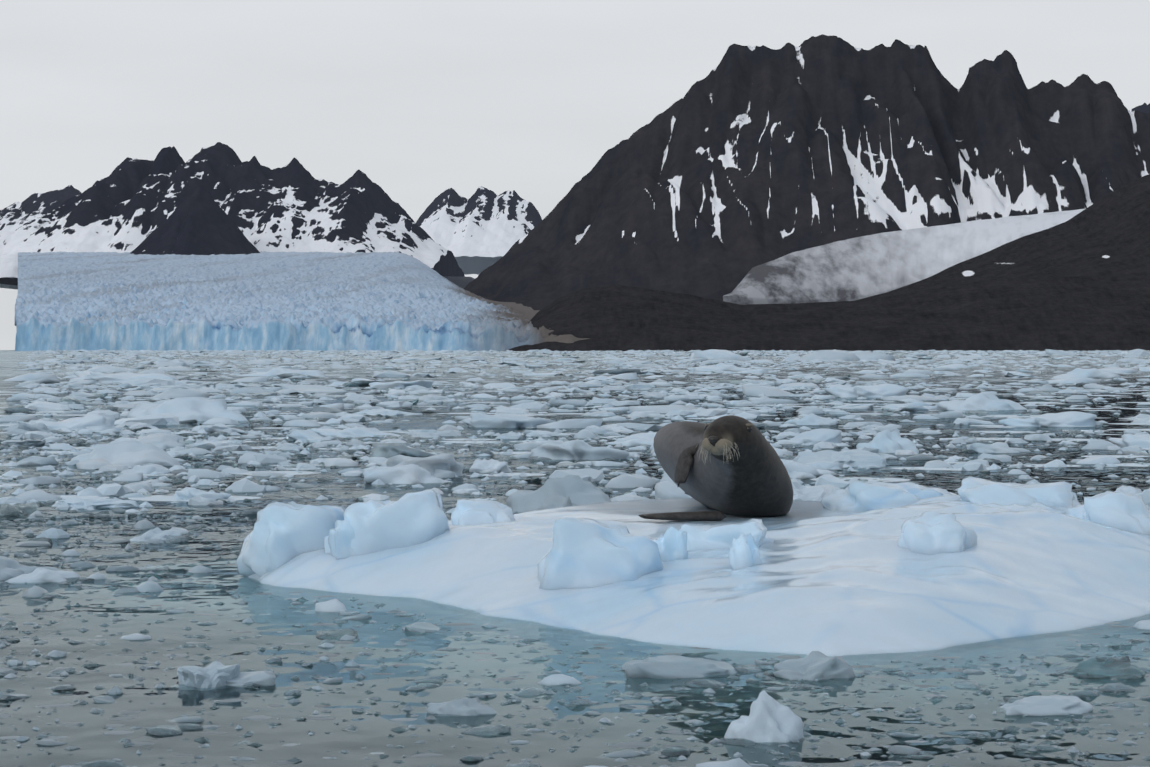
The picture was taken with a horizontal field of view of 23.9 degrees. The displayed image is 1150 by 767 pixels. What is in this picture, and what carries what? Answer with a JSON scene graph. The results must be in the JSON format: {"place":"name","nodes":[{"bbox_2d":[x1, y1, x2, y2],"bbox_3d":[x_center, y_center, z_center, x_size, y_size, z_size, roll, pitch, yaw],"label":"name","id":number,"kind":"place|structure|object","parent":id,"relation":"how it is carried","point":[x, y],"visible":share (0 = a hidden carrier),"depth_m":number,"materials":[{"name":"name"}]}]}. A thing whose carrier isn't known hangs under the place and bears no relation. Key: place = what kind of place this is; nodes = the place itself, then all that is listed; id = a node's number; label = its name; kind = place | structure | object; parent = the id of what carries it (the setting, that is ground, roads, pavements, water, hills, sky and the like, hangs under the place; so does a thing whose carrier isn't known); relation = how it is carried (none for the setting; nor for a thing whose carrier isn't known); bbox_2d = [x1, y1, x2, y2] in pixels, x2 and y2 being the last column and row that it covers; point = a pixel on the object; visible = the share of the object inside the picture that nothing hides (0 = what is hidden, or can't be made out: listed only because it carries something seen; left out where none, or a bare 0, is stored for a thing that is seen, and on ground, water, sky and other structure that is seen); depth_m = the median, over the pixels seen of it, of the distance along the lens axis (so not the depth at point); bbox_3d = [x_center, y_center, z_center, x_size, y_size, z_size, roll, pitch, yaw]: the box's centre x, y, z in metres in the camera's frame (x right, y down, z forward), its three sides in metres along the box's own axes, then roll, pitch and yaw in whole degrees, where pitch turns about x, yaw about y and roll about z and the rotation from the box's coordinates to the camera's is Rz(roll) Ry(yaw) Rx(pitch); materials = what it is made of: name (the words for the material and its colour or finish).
{"place":"outdoors","nodes":[
{"label":"outdoors","id":0,"kind":"place"},
{"bbox_2d":[0,185,81,232],"bbox_3d":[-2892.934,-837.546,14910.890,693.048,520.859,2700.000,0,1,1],"label":"mountain","id":1,"kind":"structure","parent":0,"point":[15,215],"depth_m":14840.66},
{"bbox_2d":[130,185,259,254],"bbox_3d":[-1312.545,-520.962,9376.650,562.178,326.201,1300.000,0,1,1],"label":"mountain","id":2,"kind":"structure","parent":0,"point":[199,221],"depth_m":9118.69,"materials":[{"name":"black stone"}]},
{"bbox_2d":[0,142,473,289],"bbox_3d":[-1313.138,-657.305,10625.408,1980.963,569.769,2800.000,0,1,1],"label":"mountain","id":3,"kind":"structure","parent":0,"point":[127,204],"depth_m":10058.37,"materials":[{"name":"black stone"}]},
{"bbox_2d":[15,251,589,350],"bbox_3d":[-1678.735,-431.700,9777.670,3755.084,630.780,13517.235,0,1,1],"label":"glacier","id":4,"kind":"object","parent":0,"point":[293,300],"visible":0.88,"depth_m":3664.98,"materials":[{"name":"ice"}]},
{"bbox_2d":[416,186,541,274],"bbox_3d":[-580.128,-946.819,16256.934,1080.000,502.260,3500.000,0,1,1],"label":"mountain","id":5,"kind":"structure","parent":0,"point":[480,230],"depth_m":15704.60,"materials":[{"name":"white snow"}]},
{"bbox_2d":[0,350,1149,766],"bbox_3d":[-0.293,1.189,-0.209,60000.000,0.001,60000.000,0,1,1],"label":"sea water","id":6,"kind":"structure","parent":0,"point":[276,616],"depth_m":10.72,"materials":[{"name":"grey liquid"}]},
{"bbox_2d":[248,495,1149,655],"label":"ice floe","id":7,"kind":"object","parent":6,"relation":"on","point":[823,580],"visible":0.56,"depth_m":12.36,"materials":[{"name":"white ice"}]},
{"bbox_2d":[236,477,1149,589],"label":"ice chunks","id":8,"kind":"object","parent":7,"relation":"on","point":[585,553],"visible":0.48,"depth_m":13.71,"materials":[{"name":"white ice"}]},
{"bbox_2d":[638,415,792,520],"bbox_3d":[0.862,0.442,15.565,0.817,0.577,2.837,0,1,6],"label":"seal","id":9,"kind":"object","parent":7,"relation":"on","point":[731,465],"visible":1,"depth_m":14.55,"materials":[{"name":"black"}]},
{"bbox_2d":[0,349,1149,766],"bbox_3d":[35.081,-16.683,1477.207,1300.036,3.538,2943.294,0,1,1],"label":"brash ice","id":10,"kind":"structure","parent":0,"point":[768,719],"depth_m":29.93,"materials":[{"name":"white ice"}]},
{"bbox_2d":[0,0,1149,349],"label":"sky","id":11,"kind":"structure","parent":0,"point":[425,99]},
{"bbox_2d":[463,34,1149,309],"bbox_3d":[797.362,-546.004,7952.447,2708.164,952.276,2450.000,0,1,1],"label":"mountain","id":12,"kind":"structure","parent":0,"point":[732,169],"depth_m":7616.61,"materials":[{"name":"black stone"}]},
{"bbox_2d":[723,209,1084,304],"bbox_3d":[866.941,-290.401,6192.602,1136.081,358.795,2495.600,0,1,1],"label":"valley glacier","id":13,"kind":"object","parent":12,"relation":"on","point":[856,268],"visible":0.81,"depth_m":5997.05,"materials":[{"name":"white ice"}]},
{"bbox_2d":[505,274,1149,350],"bbox_3d":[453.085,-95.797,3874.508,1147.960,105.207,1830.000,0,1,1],"label":"shore","id":14,"kind":"structure","parent":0,"point":[1089,313],"depth_m":3092.52,"materials":[{"name":"black stone"}]},
{"bbox_2d":[855,174,1149,300],"bbox_3d":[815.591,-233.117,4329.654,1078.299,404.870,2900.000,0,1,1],"label":"hill","id":15,"kind":"structure","parent":0,"point":[1108,234],"depth_m":4346.18,"materials":[{"name":"black stone"}]},
{"bbox_2d":[1130,103,1149,113],"bbox_3d":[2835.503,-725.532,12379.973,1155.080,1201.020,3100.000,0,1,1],"label":"mountain","id":16,"kind":"structure","parent":0,"point":[1144,107],"depth_m":12456.08,"materials":[{"name":"grey stone"}]}
]}

